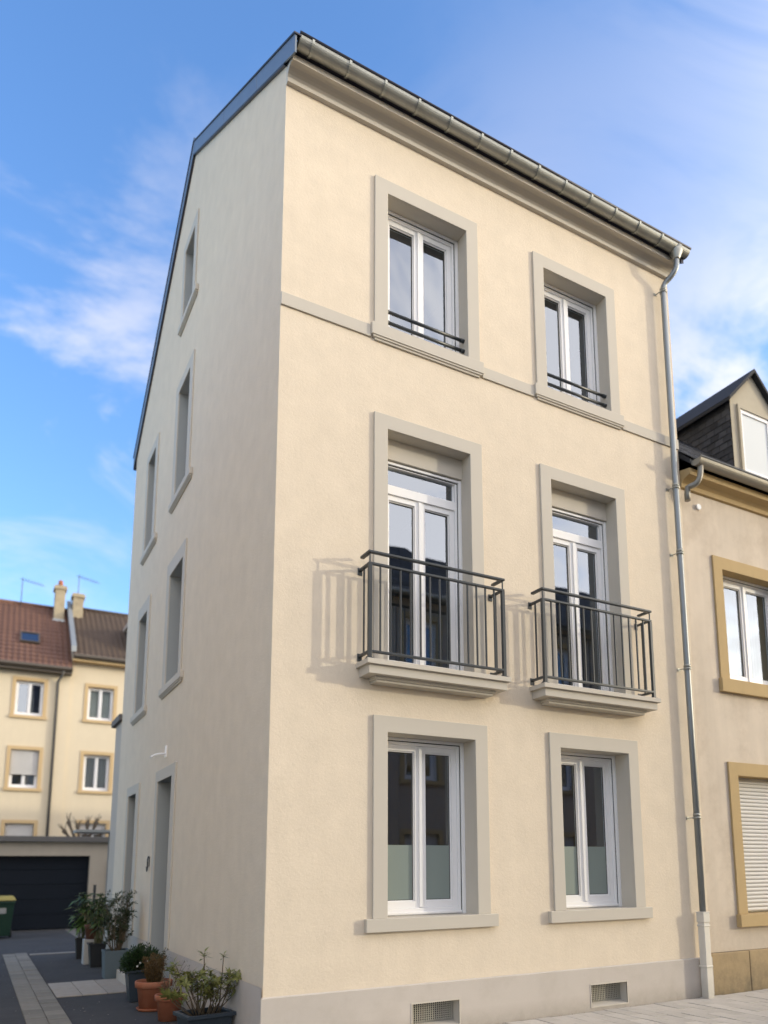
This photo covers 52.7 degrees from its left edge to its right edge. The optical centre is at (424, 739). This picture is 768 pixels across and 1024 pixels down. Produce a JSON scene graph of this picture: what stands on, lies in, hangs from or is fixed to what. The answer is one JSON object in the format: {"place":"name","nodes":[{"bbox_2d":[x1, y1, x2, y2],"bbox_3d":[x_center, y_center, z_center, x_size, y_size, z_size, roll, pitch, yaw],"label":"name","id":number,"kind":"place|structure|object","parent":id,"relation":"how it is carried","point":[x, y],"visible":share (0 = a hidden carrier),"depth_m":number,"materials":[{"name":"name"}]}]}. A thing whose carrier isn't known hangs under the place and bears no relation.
{"place":"outdoors","nodes":[
{"label":"outdoors","id":0,"kind":"place"},
{"bbox_2d":[47,978,125,997],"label":"path","id":1,"kind":"structure","parent":0,"point":[88,987],"depth_m":11.14,"materials":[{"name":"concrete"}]},
{"bbox_2d":[116,969,125,985],"bbox_3d":[-4.363,3.596,11.645,0.337,0.155,1.280,5,-11,-30],"label":"doorstep","id":2,"kind":"object","parent":1,"relation":"on","point":[120,977],"visible":0.24,"depth_m":11.74,"materials":[{"name":"stone"}]},
{"bbox_2d":[0,929,186,1023],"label":"driveway","id":3,"kind":"structure","parent":0,"point":[117,1008],"depth_m":12.07,"materials":[{"name":"grey asphalt"}]},
{"bbox_2d":[0,895,15,936],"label":"wheelie bin","id":4,"kind":"object","parent":3,"relation":"on","point":[8,902],"visible":1,"depth_m":19.47,"materials":[{"name":"green plastic"}]},
{"bbox_2d":[2,953,71,1023],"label":"paving band","id":5,"kind":"object","parent":3,"relation":"on","point":[32,990],"visible":0.99,"depth_m":10.71,"materials":[{"name":"stone"}]},
{"bbox_2d":[30,951,74,954],"bbox_3d":[-7.457,4.424,16.030,1.300,0.032,0.120,5,-11,-30],"label":"threshold strip","id":6,"kind":"object","parent":3,"relation":"on","point":[52,953],"visible":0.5,"depth_m":15.87,"materials":[{"name":"stone"}]},
{"bbox_2d":[67,900,93,958],"bbox_3d":[-6.634,3.683,15.125,0.664,1.148,0.726,-5,-11,28],"label":"potted plant","id":7,"kind":"object","parent":3,"relation":"on","point":[78,944],"visible":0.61,"depth_m":15.02,"materials":[{"name":"green plant"}]},
{"bbox_2d":[72,892,112,964],"bbox_3d":[-6.145,3.472,14.286,0.781,1.284,0.612,0,-9,-3],"label":"potted plant","id":8,"kind":"object","parent":3,"relation":"on","point":[90,936],"visible":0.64,"depth_m":14.17,"materials":[{"name":"green plant"}]},
{"bbox_2d":[93,885,96,912],"bbox_3d":[-7.065,3.793,16.471,0.060,1.375,0.060,5,-11,-30],"label":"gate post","id":9,"kind":"object","parent":3,"relation":"on","point":[94,890],"visible":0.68,"depth_m":16.54,"materials":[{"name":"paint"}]},
{"bbox_2d":[85,894,118,966],"bbox_3d":[-5.789,3.410,13.869,0.582,1.266,0.672,1,-10,-11],"label":"potted plant","id":10,"kind":"object","parent":3,"relation":"on","point":[96,946],"visible":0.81,"depth_m":13.73,"materials":[{"name":"green plant"}]},
{"bbox_2d":[99,889,137,978],"bbox_3d":[-4.984,3.114,12.510,0.649,1.396,0.695,5,-11,-30],"label":"potted plant","id":11,"kind":"object","parent":3,"relation":"on","point":[111,956],"visible":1,"depth_m":12.40,"materials":[{"name":"green plant"}]},
{"bbox_2d":[118,942,170,1001],"bbox_3d":[-3.730,3.060,10.224,0.600,0.742,0.591,-4,-10,23],"label":"potted plant","id":12,"kind":"object","parent":3,"relation":"on","point":[132,964],"visible":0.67,"depth_m":10.09,"materials":[{"name":"green plant"}]},
{"bbox_2d":[135,952,172,1011],"bbox_3d":[-3.346,2.973,9.559,0.446,0.690,0.446,5,-11,-30],"label":"potted plant","id":13,"kind":"object","parent":3,"relation":"on","point":[147,989],"visible":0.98,"depth_m":9.42,"materials":[{"name":"brown plant"}]},
{"bbox_2d":[154,960,189,1021],"bbox_3d":[-2.892,2.876,8.903,0.411,0.662,0.338,5,-11,-30],"label":"potted plant","id":14,"kind":"object","parent":3,"relation":"on","point":[166,1009],"visible":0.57,"depth_m":8.75,"materials":[{"name":"green plant"}]},
{"bbox_2d":[159,947,241,1023],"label":"potted plant","id":15,"kind":"object","parent":3,"relation":"on","point":[215,1014],"visible":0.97,"depth_m":7.70,"materials":[{"name":"green plant"}]},
{"bbox_2d":[0,0,767,613],"label":"sky","id":16,"kind":"structure","parent":0,"point":[657,109],"materials":[{"name":"blue"}]},
{"bbox_2d":[12,928,762,952],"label":"ground","id":17,"kind":"structure","parent":0,"point":[73,931],"depth_m":22.04,"materials":[{"name":"grey asphalt"}]},
{"bbox_2d":[0,578,72,835],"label":"house","id":18,"kind":"structure","parent":17,"relation":"on","point":[36,667],"depth_m":30.23,"materials":[{"name":"beige paint"}]},
{"bbox_2d":[0,819,37,835],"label":"window","id":19,"kind":"structure","parent":18,"relation":"in","point":[8,827],"depth_m":29.40,"materials":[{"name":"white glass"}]},
{"bbox_2d":[3,745,43,791],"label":"window","id":20,"kind":"structure","parent":18,"relation":"in","point":[23,771],"depth_m":29.83,"materials":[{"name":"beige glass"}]},
{"bbox_2d":[9,676,48,719],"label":"window","id":21,"kind":"structure","parent":18,"relation":"in","point":[29,695],"depth_m":30.42,"materials":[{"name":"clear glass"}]},
{"bbox_2d":[0,836,107,930],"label":"garage","id":22,"kind":"structure","parent":17,"relation":"on","point":[45,881],"depth_m":22.52,"materials":[{"name":"beige paint"}]},
{"bbox_2d":[0,856,88,930],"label":"garage door","id":23,"kind":"structure","parent":22,"relation":"in","point":[43,888],"depth_m":22.46,"materials":[{"name":"black metal"}]},
{"bbox_2d":[58,814,104,836],"bbox_3d":[-12.890,4.604,28.758,1.521,3.863,0.943,-1,-9,6],"label":"pollarded tree","id":24,"kind":"object","parent":17,"relation":"on","point":[77,825],"visible":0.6,"depth_m":29.17,"materials":[{"name":"brown plant"}]},
{"bbox_2d":[73,829,109,941],"bbox_3d":[-7.090,3.193,16.382,0.740,2.530,0.600,5,-11,-30],"label":"canopy","id":25,"kind":"object","parent":17,"relation":"on","point":[85,831],"visible":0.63,"depth_m":16.46,"materials":[{"name":"grey metal"}]},
{"bbox_2d":[60,575,127,836],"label":"house","id":26,"kind":"structure","parent":17,"relation":"on","point":[98,639],"depth_m":31.35,"materials":[{"name":"beige paint"}]},
{"bbox_2d":[75,820,109,836],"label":"window","id":27,"kind":"structure","parent":26,"relation":"in","point":[106,824],"depth_m":30.84,"materials":[{"name":"beige glass"}]},
{"bbox_2d":[77,751,113,793],"bbox_3d":[-13.243,1.350,31.151,1.300,1.700,0.390,5,-11,-30],"label":"window","id":28,"kind":"structure","parent":26,"relation":"in","point":[96,768],"depth_m":31.21,"materials":[{"name":"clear glass"}]},
{"bbox_2d":[82,683,117,723],"bbox_3d":[-13.264,-1.427,31.609,1.300,1.610,0.390,5,-11,-30],"label":"window","id":29,"kind":"structure","parent":26,"relation":"in","point":[100,701],"depth_m":31.67,"materials":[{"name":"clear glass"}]},
{"bbox_2d":[104,714,121,948],"bbox_3d":[-4.936,2.125,16.855,3.660,4.960,1.047,5,-11,-30],"label":"annex","id":30,"kind":"object","parent":17,"relation":"on","point":[117,722],"visible":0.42,"depth_m":16.00,"materials":[{"name":"grey paint"}]},
{"bbox_2d":[108,31,714,1023],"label":"house","id":31,"kind":"structure","parent":17,"relation":"on","point":[408,727],"depth_m":9.41,"materials":[{"name":"beige paint"}]},
{"bbox_2d":[121,782,139,948],"bbox_3d":[-5.105,2.353,13.920,0.432,3.042,1.230,5,-11,-30],"label":"door","id":32,"kind":"structure","parent":31,"relation":"in","point":[133,792],"depth_m":14.21,"materials":[{"name":"grey paint"}]},
{"bbox_2d":[130,594,150,725],"bbox_3d":[-5.067,-1.443,14.403,0.460,2.235,1.380,5,-11,-30],"label":"window","id":33,"kind":"structure","parent":31,"relation":"in","point":[139,705],"depth_m":14.62,"materials":[{"name":"grey paint"}]},
{"bbox_2d":[140,432,159,565],"bbox_3d":[-5.025,-4.579,14.806,0.460,2.255,1.400,5,-11,-30],"label":"window","id":34,"kind":"structure","parent":31,"relation":"in","point":[149,534],"depth_m":15.08,"materials":[{"name":"grey paint"}]},
{"bbox_2d":[147,762,176,977],"bbox_3d":[-3.731,1.945,11.567,0.432,3.062,1.400,5,-11,-30],"label":"door","id":35,"kind":"structure","parent":31,"relation":"in","point":[165,782],"depth_m":11.91,"materials":[{"name":"grey paint"}]},
{"bbox_2d":[158,538,186,699],"bbox_3d":[-3.723,-1.832,12.100,0.460,2.235,1.510,5,-11,-30],"label":"window","id":36,"kind":"structure","parent":31,"relation":"in","point":[172,674],"depth_m":12.38,"materials":[{"name":"grey paint"}]},
{"bbox_2d":[168,349,194,513],"bbox_3d":[-3.726,-4.956,12.579,0.460,2.255,1.490,5,-11,-30],"label":"window","id":37,"kind":"structure","parent":31,"relation":"in","point":[182,472],"depth_m":12.85,"materials":[{"name":"grey paint"}]},
{"bbox_2d":[178,208,198,336],"bbox_3d":[-3.775,-7.868,13.108,0.460,1.695,1.260,5,-11,-30],"label":"window","id":38,"kind":"structure","parent":31,"relation":"in","point":[190,288],"depth_m":13.30,"materials":[{"name":"grey paint"}]},
{"bbox_2d":[371,174,483,377],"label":"window","id":39,"kind":"structure","parent":31,"relation":"in","point":[426,253],"depth_m":9.70,"materials":[{"name":"grey paint"}]},
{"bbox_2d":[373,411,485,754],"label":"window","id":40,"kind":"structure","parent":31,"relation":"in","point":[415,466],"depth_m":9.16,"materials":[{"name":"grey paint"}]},
{"bbox_2d":[364,714,498,932],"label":"window","id":41,"kind":"structure","parent":31,"relation":"in","point":[417,886],"depth_m":8.60,"materials":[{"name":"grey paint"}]},
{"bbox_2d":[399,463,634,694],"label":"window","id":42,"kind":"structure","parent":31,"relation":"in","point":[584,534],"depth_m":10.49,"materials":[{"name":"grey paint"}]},
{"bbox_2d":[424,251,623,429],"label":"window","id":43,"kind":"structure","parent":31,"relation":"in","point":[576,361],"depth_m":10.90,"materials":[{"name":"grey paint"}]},
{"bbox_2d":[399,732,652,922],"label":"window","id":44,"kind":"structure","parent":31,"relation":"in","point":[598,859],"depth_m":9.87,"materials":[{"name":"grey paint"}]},
{"bbox_2d":[676,369,767,995],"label":"neighbour house","id":45,"kind":"structure","parent":17,"relation":"on","point":[722,436],"depth_m":11.30,"materials":[{"name":"paint"}]},
{"bbox_2d":[711,555,767,698],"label":"window","id":46,"kind":"structure","parent":45,"relation":"in","point":[740,589],"depth_m":11.88,"materials":[{"name":"stone"}]},
{"bbox_2d":[727,762,767,926],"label":"window","id":47,"kind":"structure","parent":45,"relation":"in","point":[747,782],"depth_m":11.11,"materials":[{"name":"plastic"}]},
{"bbox_2d":[502,989,767,1023],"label":"pavement","id":48,"kind":"structure","parent":0,"point":[750,1007],"depth_m":8.88,"materials":[{"name":"grey concrete"}]}
]}

